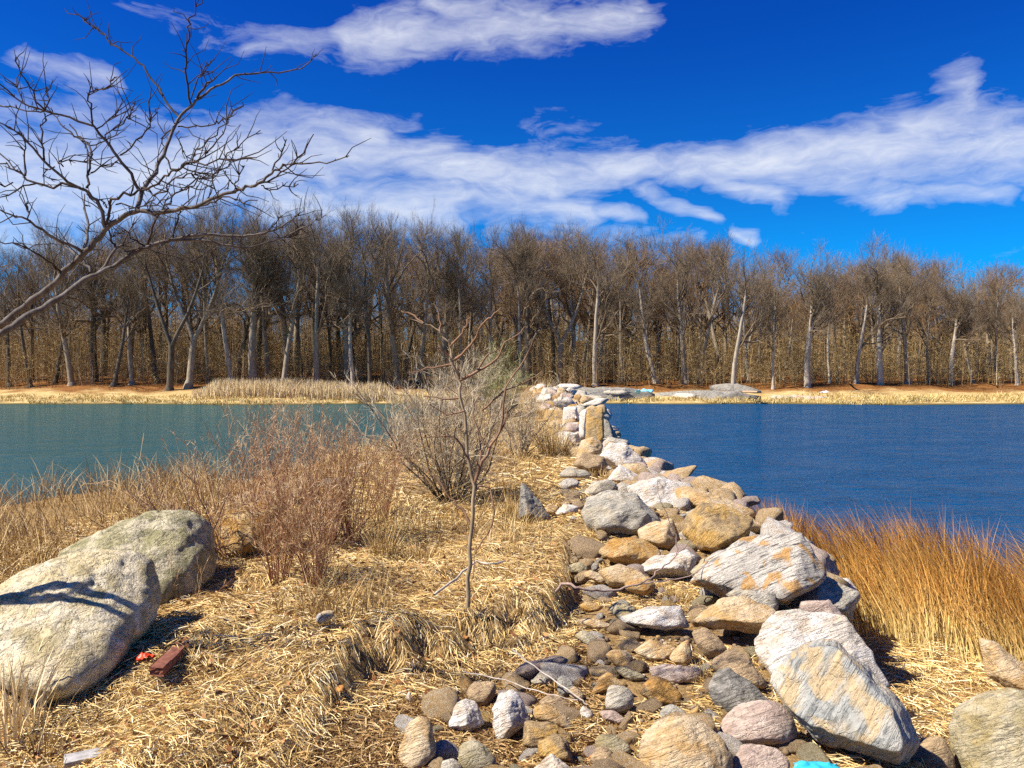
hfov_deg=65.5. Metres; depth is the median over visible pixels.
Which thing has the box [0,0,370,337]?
leaning bare tree
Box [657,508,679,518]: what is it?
cobble
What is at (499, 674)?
cobble
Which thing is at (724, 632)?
cobble
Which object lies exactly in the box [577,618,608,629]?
rock
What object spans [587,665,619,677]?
cobble
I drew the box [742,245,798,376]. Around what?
bare tree
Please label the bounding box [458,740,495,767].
rock
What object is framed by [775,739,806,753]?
cobble
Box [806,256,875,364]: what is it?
bare tree
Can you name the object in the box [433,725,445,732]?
cobble
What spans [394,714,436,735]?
cobble
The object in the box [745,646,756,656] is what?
cobble
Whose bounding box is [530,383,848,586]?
stone wall
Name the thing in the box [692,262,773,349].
bare tree
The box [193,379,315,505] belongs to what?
dry weed
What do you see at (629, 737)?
cobble
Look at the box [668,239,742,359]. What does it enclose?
bare tree
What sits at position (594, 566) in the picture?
rock
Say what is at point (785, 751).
gravel
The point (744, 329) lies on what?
bare tree
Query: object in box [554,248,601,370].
bare tree
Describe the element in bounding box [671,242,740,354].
bare tree
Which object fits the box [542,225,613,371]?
bare tree
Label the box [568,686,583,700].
rock
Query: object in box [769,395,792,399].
rock
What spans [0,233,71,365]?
bare tree
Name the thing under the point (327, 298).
bare tree
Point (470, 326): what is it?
bare tree
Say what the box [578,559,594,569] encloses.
cobble
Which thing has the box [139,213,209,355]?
bare tree
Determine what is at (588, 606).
rock
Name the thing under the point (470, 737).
rock
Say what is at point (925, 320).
bare tree
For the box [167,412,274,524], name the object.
dry weed
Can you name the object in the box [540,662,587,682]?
cobble
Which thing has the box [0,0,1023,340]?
sky
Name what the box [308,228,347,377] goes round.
bare tree
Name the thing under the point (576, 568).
rock
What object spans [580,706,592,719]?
rock
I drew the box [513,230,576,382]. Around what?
bare tree
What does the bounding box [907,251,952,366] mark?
bare tree
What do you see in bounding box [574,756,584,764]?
cobble
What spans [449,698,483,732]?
rock
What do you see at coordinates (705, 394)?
bedrock
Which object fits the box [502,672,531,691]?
cobble
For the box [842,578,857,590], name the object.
rock
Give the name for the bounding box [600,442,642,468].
rock
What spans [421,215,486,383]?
bare tree
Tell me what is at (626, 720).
cobble
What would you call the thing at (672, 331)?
bare tree
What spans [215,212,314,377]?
bare tree
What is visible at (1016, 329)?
bare tree
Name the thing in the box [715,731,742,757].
cobble
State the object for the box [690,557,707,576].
rock
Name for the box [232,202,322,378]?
bare tree
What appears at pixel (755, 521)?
rock
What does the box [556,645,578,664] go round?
cobble
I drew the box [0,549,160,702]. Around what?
boulder
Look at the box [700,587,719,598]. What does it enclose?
cobble
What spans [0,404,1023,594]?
water
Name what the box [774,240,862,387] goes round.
bare tree
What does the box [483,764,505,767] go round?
cobble
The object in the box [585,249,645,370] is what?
bare tree
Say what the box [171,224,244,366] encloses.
bare tree
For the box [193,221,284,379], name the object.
bare tree
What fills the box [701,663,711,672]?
cobble
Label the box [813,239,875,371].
bare tree
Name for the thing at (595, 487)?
rock
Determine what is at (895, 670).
straw litter
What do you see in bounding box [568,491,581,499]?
cobble
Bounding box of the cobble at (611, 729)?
[606,725,617,734]
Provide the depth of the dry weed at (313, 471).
8.11 m
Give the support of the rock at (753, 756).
on the ground at (140, 387)
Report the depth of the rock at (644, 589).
6.82 m
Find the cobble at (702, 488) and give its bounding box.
[697,486,708,491]
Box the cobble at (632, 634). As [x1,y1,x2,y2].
[619,629,639,640]
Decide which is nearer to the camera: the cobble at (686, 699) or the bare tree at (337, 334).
the cobble at (686, 699)
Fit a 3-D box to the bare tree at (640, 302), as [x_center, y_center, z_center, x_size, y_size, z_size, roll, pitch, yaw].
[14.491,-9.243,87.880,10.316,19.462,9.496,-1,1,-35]
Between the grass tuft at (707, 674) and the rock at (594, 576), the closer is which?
the grass tuft at (707, 674)
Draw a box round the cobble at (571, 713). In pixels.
[552,703,580,720]
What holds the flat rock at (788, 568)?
on the ground at (140, 387)
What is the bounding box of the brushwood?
[0,309,1023,389]
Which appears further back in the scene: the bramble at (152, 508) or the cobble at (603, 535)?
the cobble at (603, 535)
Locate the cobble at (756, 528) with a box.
[751,524,761,534]
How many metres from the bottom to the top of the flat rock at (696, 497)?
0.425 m
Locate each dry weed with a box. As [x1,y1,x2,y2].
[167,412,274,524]
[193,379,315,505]
[226,445,355,586]
[232,366,354,536]
[257,393,407,548]
[263,452,363,586]
[291,392,441,543]
[343,422,422,517]
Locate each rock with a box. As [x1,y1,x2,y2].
[19,699,49,713]
[213,501,289,558]
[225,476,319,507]
[316,610,333,623]
[393,462,411,472]
[405,691,412,700]
[441,758,462,767]
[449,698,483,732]
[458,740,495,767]
[466,681,495,706]
[467,736,486,747]
[492,689,529,738]
[518,483,550,521]
[522,720,572,747]
[531,672,550,686]
[532,704,573,729]
[534,753,568,767]
[536,394,551,402]
[537,733,573,763]
[540,695,570,706]
[541,403,551,409]
[545,504,558,514]
[555,503,578,516]
[557,675,573,696]
[558,384,582,388]
[560,467,591,477]
[562,406,578,421]
[562,432,580,442]
[565,423,578,432]
[567,562,587,574]
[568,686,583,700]
[573,452,607,472]
[575,630,595,644]
[576,437,602,459]
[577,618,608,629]
[579,409,586,439]
[579,602,601,611]
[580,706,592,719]
[581,490,660,536]
[584,479,616,494]
[584,570,605,583]
[585,407,603,441]
[590,746,613,763]
[591,563,598,570]
[592,672,627,694]
[595,734,630,753]
[598,564,645,586]
[599,536,660,564]
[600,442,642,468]
[600,710,623,724]
[602,437,628,446]
[604,390,631,394]
[604,419,616,437]
[605,685,633,712]
[606,649,632,665]
[608,464,637,481]
[609,602,635,618]
[611,464,650,473]
[614,666,647,680]
[615,482,628,492]
[619,606,689,631]
[625,576,655,595]
[627,476,679,506]
[634,639,674,661]
[638,518,679,549]
[640,675,681,705]
[642,550,695,578]
[649,664,703,682]
[658,704,685,717]
[670,640,692,665]
[672,393,697,398]
[675,486,755,518]
[682,502,753,552]
[687,706,698,712]
[690,532,826,604]
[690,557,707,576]
[692,627,726,657]
[694,596,775,634]
[708,667,768,712]
[711,649,766,688]
[726,588,778,610]
[733,744,789,767]
[747,515,761,524]
[754,609,889,687]
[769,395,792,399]
[770,639,919,767]
[785,576,860,620]
[799,600,841,614]
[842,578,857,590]
[910,736,955,767]
[979,638,1023,689]
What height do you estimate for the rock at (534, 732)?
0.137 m
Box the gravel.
[378,481,920,767]
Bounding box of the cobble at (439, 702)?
[421,687,459,719]
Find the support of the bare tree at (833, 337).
on the ground at (140, 387)
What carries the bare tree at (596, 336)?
on the ground at (140, 387)
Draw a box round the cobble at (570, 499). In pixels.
[564,497,581,501]
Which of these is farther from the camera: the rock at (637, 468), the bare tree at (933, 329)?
the bare tree at (933, 329)
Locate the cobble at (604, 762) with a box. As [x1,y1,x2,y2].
[591,758,624,767]
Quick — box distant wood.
[0,280,1023,371]
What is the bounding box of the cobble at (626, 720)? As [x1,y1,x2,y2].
[618,711,634,730]
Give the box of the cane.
[511,649,586,704]
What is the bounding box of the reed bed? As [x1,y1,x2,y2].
[192,376,393,402]
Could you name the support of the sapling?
on the ground at (140, 387)
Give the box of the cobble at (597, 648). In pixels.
[587,639,612,662]
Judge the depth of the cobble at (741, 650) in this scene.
5.51 m
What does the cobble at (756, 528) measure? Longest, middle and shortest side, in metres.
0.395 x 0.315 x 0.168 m
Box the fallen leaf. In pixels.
[336,685,343,691]
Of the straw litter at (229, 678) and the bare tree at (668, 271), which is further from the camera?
the bare tree at (668, 271)
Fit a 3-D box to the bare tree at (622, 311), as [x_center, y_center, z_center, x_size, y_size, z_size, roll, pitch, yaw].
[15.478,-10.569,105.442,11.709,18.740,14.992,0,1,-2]
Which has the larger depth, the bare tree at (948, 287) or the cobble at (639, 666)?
the bare tree at (948, 287)
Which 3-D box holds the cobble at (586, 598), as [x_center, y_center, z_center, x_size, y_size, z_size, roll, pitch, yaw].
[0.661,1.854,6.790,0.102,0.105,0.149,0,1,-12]
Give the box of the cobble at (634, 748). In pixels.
[629,745,638,755]
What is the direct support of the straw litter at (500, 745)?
on the ground at (140, 387)
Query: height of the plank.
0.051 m
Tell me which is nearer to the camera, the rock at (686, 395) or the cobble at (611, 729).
the cobble at (611, 729)
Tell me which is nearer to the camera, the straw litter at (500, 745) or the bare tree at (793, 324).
the straw litter at (500, 745)
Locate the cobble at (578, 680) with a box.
[573,677,585,685]
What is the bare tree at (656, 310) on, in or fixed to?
on the ground at (140, 387)
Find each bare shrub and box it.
[330,335,553,502]
[379,375,451,455]
[406,393,434,408]
[420,341,520,432]
[458,330,536,415]
[478,371,575,456]
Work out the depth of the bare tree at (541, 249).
112.96 m
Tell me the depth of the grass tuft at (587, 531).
8.68 m
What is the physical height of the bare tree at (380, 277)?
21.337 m
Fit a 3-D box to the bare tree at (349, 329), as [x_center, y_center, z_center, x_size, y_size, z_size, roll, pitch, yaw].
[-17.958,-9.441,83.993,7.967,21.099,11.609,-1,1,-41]
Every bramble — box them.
[21,434,273,564]
[104,432,304,564]
[156,542,228,615]
[323,432,442,546]
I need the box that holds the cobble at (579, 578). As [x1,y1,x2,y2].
[573,570,588,583]
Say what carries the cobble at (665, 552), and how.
on the ground at (140, 387)
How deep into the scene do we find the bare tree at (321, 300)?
98.34 m
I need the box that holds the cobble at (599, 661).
[594,659,605,665]
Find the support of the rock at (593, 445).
on the stone wall
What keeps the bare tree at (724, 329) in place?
on the ground at (140, 387)
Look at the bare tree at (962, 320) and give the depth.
85.22 m
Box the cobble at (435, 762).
[425,757,443,767]
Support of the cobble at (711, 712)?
on the ground at (140, 387)
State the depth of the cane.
4.85 m
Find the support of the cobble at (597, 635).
on the ground at (140, 387)
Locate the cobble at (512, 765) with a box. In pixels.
[509,763,520,767]
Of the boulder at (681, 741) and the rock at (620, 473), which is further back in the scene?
the rock at (620, 473)
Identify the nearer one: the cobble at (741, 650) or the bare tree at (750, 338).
the cobble at (741, 650)
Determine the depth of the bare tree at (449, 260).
100.81 m
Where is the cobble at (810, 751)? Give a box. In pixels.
[796,742,829,761]
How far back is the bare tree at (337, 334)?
103.46 m
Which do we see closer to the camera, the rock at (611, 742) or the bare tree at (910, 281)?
the rock at (611, 742)
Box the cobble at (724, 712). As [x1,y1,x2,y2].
[720,709,727,716]
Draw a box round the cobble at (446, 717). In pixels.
[440,712,451,723]
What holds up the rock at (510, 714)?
on the ground at (140, 387)
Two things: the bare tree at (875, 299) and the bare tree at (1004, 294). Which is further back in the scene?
the bare tree at (1004, 294)
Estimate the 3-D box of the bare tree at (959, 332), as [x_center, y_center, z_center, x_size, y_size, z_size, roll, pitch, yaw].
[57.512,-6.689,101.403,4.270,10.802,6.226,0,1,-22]
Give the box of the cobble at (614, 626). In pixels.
[606,619,641,634]
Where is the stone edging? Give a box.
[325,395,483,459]
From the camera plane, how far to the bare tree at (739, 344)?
82.43 m
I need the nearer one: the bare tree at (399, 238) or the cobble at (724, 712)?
the cobble at (724, 712)
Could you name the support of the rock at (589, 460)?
on the ground at (140, 387)
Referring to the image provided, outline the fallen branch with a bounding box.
[555,481,707,592]
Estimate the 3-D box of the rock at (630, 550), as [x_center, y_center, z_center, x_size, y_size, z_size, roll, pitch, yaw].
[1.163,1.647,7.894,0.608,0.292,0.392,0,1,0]
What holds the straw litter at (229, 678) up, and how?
on the ground at (140, 387)
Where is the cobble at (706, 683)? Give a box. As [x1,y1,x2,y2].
[701,677,711,694]
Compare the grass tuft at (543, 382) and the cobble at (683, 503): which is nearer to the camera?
the cobble at (683, 503)
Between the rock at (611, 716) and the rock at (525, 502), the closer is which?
the rock at (611, 716)
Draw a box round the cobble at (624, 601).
[617,599,629,605]
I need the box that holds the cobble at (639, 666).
[626,660,646,672]
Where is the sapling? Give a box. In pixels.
[401,304,541,607]
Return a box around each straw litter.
[0,490,583,767]
[194,406,692,525]
[288,638,634,767]
[534,487,925,767]
[853,600,1023,747]
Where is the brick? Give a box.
[149,640,190,675]
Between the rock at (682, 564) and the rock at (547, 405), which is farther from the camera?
the rock at (547, 405)
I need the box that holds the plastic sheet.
[793,760,839,767]
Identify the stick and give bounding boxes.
[433,560,505,595]
[463,671,579,699]
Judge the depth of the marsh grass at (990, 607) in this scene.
8.19 m
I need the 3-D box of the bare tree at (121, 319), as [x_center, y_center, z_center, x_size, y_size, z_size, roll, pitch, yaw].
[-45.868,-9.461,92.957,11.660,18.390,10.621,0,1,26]
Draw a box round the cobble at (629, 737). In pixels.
[616,730,641,745]
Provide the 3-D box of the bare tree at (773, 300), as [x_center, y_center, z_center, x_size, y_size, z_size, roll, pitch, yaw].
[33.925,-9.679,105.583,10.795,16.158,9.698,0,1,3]
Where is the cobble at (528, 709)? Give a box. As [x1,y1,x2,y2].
[525,706,532,716]
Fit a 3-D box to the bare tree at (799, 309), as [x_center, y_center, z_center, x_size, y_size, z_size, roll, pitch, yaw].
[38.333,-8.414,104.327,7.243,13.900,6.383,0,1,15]
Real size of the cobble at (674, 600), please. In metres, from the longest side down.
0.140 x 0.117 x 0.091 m
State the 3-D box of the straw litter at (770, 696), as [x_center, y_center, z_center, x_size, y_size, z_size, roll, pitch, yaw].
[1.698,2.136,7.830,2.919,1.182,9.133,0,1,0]
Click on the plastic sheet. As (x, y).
(809, 764)
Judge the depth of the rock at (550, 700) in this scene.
4.72 m
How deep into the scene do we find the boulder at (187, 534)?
6.56 m
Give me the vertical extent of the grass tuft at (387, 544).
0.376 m
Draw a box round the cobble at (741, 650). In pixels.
[731,645,751,659]
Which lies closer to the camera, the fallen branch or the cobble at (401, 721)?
the cobble at (401, 721)
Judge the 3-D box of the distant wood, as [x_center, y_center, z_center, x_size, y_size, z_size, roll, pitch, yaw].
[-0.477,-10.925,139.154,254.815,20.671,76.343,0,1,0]
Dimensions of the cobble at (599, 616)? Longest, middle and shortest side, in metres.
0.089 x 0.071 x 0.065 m
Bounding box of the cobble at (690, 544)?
[675,540,697,551]
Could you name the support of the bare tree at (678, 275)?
on the ground at (140, 387)
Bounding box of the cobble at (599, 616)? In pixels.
[595,613,603,619]
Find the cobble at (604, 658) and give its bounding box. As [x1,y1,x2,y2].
[595,656,607,661]
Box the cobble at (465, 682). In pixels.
[458,676,472,697]
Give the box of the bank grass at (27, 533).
[0,429,367,546]
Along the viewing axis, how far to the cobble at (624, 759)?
3.96 m
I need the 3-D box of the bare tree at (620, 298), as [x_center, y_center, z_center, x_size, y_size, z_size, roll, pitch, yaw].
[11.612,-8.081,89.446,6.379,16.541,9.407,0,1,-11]
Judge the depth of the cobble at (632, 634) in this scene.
5.82 m
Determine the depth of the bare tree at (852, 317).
107.01 m
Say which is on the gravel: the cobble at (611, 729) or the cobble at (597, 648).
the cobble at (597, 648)
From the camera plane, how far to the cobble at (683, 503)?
9.80 m
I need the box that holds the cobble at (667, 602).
[660,599,677,605]
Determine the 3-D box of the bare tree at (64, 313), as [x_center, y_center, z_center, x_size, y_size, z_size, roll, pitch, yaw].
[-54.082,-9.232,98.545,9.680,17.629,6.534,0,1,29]
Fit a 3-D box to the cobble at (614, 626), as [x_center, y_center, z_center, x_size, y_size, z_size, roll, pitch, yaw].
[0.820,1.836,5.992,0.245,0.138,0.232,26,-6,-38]
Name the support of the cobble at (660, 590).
on the ground at (140, 387)
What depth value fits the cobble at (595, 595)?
6.82 m
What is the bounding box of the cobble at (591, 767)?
[568,766,612,767]
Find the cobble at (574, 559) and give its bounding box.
[570,556,578,563]
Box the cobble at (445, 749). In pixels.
[435,740,458,759]
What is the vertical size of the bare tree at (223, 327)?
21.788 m
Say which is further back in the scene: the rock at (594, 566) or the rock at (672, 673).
the rock at (594, 566)
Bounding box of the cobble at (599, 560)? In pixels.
[595,558,603,563]
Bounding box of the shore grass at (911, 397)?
[0,384,1023,404]
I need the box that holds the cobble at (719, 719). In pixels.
[715,717,723,724]
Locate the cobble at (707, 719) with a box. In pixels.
[653,711,715,729]
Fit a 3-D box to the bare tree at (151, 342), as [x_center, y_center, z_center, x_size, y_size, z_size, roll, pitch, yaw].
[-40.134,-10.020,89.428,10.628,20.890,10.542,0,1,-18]
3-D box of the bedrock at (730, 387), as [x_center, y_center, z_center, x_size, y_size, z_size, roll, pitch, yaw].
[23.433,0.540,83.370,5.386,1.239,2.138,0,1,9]
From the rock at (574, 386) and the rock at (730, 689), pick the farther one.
the rock at (574, 386)
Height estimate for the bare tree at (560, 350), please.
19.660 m
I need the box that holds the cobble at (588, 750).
[583,745,595,757]
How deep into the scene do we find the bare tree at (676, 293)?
108.89 m
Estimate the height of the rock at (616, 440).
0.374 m
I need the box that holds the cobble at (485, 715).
[479,709,493,727]
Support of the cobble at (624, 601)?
on the ground at (140, 387)
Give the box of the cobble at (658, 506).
[655,502,672,510]
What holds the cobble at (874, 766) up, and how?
on the ground at (140, 387)
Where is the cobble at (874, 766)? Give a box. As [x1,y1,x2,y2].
[856,764,881,767]
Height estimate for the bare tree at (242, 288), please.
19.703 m
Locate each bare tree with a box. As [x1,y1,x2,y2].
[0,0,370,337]
[0,218,79,350]
[0,230,48,381]
[0,230,55,387]
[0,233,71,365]
[0,239,52,387]
[0,249,26,312]
[10,228,96,364]
[11,216,116,383]
[16,207,112,385]
[29,226,143,381]
[40,257,94,350]
[47,214,157,375]
[53,225,168,377]
[72,238,177,386]
[89,217,140,342]
[94,232,162,384]
[99,225,173,371]
[107,197,250,390]
[108,196,189,382]
[110,191,247,388]
[136,197,217,365]
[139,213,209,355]
[139,220,202,377]
[148,195,275,380]
[152,210,233,374]
[164,235,248,372]
[168,199,224,382]
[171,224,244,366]
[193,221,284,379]
[194,184,323,381]
[206,231,243,365]
[212,201,285,367]
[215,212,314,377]
[216,211,324,381]
[221,191,327,380]
[223,233,282,330]
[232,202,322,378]
[263,192,383,383]
[263,205,319,382]
[279,218,376,348]
[282,189,344,370]
[283,209,352,373]
[284,221,394,383]
[299,219,371,375]
[307,197,382,384]
[307,229,353,365]
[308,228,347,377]
[315,203,395,383]
[340,193,454,384]
[343,202,425,371]
[355,208,459,381]
[360,213,416,372]
[360,238,424,376]
[368,225,421,368]
[372,245,455,380]
[374,218,423,358]
[386,243,461,369]
[388,236,446,375]
[408,230,502,381]
[417,249,478,360]
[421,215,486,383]
[429,221,479,371]
[431,225,485,364]
[446,223,512,376]
[460,243,503,379]
[462,210,536,354]
[464,259,492,352]
[465,223,570,386]
[470,242,546,370]
[474,245,555,369]
[475,257,517,334]
[476,238,525,347]
[479,218,543,382]
[479,238,517,373]
[484,217,592,363]
[490,227,555,377]
[492,213,605,384]
[507,213,593,347]
[508,224,572,374]
[512,226,589,367]
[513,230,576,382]
[538,219,600,382]
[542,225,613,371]
[545,223,655,385]
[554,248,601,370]
[557,223,627,347]
[557,223,632,376]
[575,263,652,378]
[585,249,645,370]
[587,234,665,370]
[588,212,676,383]
[589,241,643,381]
[591,261,666,380]
[608,232,646,353]
[623,245,686,376]
[627,225,659,348]
[636,245,701,361]
[636,256,672,368]
[640,250,681,378]
[641,234,710,383]
[642,232,701,358]
[648,229,704,376]
[649,227,745,383]
[651,228,701,356]
[662,262,709,351]
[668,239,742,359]
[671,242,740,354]
[682,239,719,368]
[689,235,740,373]
[689,240,752,375]
[691,235,810,383]
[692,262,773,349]
[703,254,789,381]
[719,268,783,366]
[729,271,765,355]
[733,252,799,367]
[735,266,779,376]
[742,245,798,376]
[742,261,793,389]
[747,242,812,339]
[763,262,800,340]
[770,276,822,378]
[771,277,806,371]
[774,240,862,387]
[781,270,811,348]
[787,268,822,373]
[794,264,849,374]
[796,255,849,383]
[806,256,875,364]
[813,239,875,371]
[813,272,854,377]
[827,257,919,383]
[831,252,879,370]
[832,271,869,363]
[835,244,951,384]
[835,260,874,366]
[841,243,905,359]
[843,245,933,357]
[853,228,890,348]
[863,242,930,383]
[874,247,925,348]
[882,261,952,370]
[888,242,953,353]
[891,254,967,360]
[897,261,953,382]
[903,254,958,379]
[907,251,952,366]
[911,249,961,365]
[920,266,997,384]
[927,258,986,334]
[930,256,961,341]
[934,279,989,382]
[935,287,997,374]
[942,305,973,363]
[950,258,1023,320]
[950,292,1020,371]
[952,278,1008,356]
[954,263,1023,376]
[969,260,1023,347]
[969,263,1014,381]
[985,281,1023,384]
[994,267,1017,344]
[994,293,1023,360]
[995,270,1023,362]
[997,284,1023,378]
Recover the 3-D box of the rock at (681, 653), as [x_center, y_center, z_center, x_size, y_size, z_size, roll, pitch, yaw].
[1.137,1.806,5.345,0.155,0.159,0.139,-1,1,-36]
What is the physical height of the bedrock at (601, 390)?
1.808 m
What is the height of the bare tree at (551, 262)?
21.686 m
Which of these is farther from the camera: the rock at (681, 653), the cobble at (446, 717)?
the rock at (681, 653)
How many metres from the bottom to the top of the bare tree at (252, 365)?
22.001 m
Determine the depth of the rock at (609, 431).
19.59 m
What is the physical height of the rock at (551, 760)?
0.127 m
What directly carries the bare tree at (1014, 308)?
on the ground at (140, 387)
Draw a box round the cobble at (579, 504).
[572,500,583,510]
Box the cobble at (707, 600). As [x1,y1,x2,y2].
[689,594,718,606]
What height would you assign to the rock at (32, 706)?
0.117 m
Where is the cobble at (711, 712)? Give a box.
[704,709,718,719]
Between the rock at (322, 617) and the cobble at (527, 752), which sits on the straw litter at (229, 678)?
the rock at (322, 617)
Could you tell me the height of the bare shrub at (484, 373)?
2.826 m
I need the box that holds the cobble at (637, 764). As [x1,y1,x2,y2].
[632,761,650,767]
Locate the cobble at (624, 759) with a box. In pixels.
[611,749,638,767]
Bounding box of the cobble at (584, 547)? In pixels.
[567,535,604,557]
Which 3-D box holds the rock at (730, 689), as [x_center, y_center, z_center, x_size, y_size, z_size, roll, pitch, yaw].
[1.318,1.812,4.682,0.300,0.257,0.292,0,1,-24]
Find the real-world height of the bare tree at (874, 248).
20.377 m
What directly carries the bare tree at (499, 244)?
on the ground at (140, 387)
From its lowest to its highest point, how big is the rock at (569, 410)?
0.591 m
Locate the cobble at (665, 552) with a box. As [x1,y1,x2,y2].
[661,550,668,554]
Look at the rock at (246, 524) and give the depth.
7.74 m
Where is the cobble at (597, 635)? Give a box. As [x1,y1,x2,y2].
[589,631,604,638]
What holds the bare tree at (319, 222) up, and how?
on the ground at (140, 387)
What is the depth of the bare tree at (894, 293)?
101.40 m
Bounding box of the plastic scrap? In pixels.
[136,652,155,660]
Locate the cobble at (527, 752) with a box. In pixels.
[519,748,537,761]
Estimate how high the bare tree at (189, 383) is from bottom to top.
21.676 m
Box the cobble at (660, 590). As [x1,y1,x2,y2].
[656,587,665,595]
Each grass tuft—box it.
[0,627,107,752]
[0,679,83,764]
[354,520,419,561]
[397,535,443,563]
[490,490,518,521]
[529,376,557,389]
[532,425,585,457]
[577,523,609,538]
[582,463,613,479]
[660,584,692,603]
[682,661,712,687]
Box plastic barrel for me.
[635,388,653,393]
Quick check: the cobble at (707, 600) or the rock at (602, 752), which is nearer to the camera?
the rock at (602, 752)
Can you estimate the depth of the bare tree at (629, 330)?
92.10 m
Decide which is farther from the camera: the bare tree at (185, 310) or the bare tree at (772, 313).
the bare tree at (185, 310)
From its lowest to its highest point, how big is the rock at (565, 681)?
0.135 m
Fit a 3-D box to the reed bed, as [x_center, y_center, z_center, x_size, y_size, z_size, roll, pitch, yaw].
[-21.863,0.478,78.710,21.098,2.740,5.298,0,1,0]
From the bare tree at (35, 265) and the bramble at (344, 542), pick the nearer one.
the bramble at (344, 542)
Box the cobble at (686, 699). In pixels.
[680,697,690,705]
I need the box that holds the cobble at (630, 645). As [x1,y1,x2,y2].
[618,638,640,652]
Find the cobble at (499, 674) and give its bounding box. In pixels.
[493,672,504,682]
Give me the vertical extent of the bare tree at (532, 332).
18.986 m
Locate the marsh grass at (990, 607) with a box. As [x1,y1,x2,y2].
[749,493,1023,671]
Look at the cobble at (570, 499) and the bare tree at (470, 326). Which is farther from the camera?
the bare tree at (470, 326)
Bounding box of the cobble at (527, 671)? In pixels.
[514,655,567,682]
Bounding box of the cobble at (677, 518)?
[669,514,684,522]
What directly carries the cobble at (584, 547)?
on the ground at (140, 387)
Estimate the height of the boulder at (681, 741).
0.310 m
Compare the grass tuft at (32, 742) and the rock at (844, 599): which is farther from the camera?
the rock at (844, 599)
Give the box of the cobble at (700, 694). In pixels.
[695,691,703,698]
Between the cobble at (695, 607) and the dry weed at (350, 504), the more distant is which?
the dry weed at (350, 504)
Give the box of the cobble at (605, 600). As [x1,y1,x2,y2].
[599,597,611,603]
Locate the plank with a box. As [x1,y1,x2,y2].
[63,746,121,767]
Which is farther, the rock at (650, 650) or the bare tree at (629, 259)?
the bare tree at (629, 259)
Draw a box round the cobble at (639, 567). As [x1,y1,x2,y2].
[627,564,652,580]
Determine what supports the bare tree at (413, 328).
on the ground at (140, 387)
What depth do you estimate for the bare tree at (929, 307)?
86.71 m
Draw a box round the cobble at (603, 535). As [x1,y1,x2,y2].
[597,530,607,540]
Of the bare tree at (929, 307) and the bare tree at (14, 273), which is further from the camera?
the bare tree at (14, 273)
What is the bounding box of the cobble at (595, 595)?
[582,584,616,599]
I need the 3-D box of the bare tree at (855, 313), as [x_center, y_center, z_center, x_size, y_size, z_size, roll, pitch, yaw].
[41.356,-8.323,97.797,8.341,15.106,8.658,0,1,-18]
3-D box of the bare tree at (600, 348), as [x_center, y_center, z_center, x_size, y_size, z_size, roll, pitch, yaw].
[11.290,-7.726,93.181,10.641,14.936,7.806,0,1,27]
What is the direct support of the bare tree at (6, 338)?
on the ground at (140, 387)
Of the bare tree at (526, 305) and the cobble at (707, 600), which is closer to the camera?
the cobble at (707, 600)
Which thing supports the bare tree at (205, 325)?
on the ground at (140, 387)
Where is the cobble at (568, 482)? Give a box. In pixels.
[558,478,579,488]
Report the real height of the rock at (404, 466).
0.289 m
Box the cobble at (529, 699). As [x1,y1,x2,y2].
[497,690,537,706]
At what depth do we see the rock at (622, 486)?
11.27 m
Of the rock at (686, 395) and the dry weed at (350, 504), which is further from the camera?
the rock at (686, 395)
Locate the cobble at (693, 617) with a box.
[690,604,712,627]
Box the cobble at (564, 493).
[559,490,568,497]
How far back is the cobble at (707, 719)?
4.29 m
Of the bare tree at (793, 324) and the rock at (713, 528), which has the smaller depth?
the rock at (713, 528)
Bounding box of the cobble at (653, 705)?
[636,697,664,714]
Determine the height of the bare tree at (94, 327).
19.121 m
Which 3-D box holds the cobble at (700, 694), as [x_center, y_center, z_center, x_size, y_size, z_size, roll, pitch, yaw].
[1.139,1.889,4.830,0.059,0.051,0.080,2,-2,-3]
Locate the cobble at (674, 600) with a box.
[669,596,680,603]
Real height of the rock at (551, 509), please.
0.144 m
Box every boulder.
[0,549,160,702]
[57,509,216,606]
[639,715,732,767]
[719,700,797,745]
[948,687,1023,767]
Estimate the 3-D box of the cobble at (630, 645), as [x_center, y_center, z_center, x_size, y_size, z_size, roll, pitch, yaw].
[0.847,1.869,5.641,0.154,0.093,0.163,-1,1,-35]
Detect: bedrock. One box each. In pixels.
[575,387,654,400]
[655,390,760,399]
[709,383,761,392]
[790,395,829,398]
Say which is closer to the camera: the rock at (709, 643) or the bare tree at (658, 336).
the rock at (709, 643)
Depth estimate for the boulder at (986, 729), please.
4.41 m
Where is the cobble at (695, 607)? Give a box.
[686,603,706,618]
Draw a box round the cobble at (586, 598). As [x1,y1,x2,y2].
[583,594,594,602]
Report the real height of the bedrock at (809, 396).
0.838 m
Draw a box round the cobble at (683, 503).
[673,497,690,511]
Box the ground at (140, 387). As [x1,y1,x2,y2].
[0,341,1023,767]
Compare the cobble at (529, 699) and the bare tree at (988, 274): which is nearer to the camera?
the cobble at (529, 699)
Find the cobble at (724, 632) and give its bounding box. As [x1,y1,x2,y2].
[718,629,740,635]
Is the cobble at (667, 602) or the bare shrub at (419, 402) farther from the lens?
the bare shrub at (419, 402)
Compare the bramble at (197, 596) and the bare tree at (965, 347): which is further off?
the bare tree at (965, 347)
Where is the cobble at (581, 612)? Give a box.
[570,608,584,614]

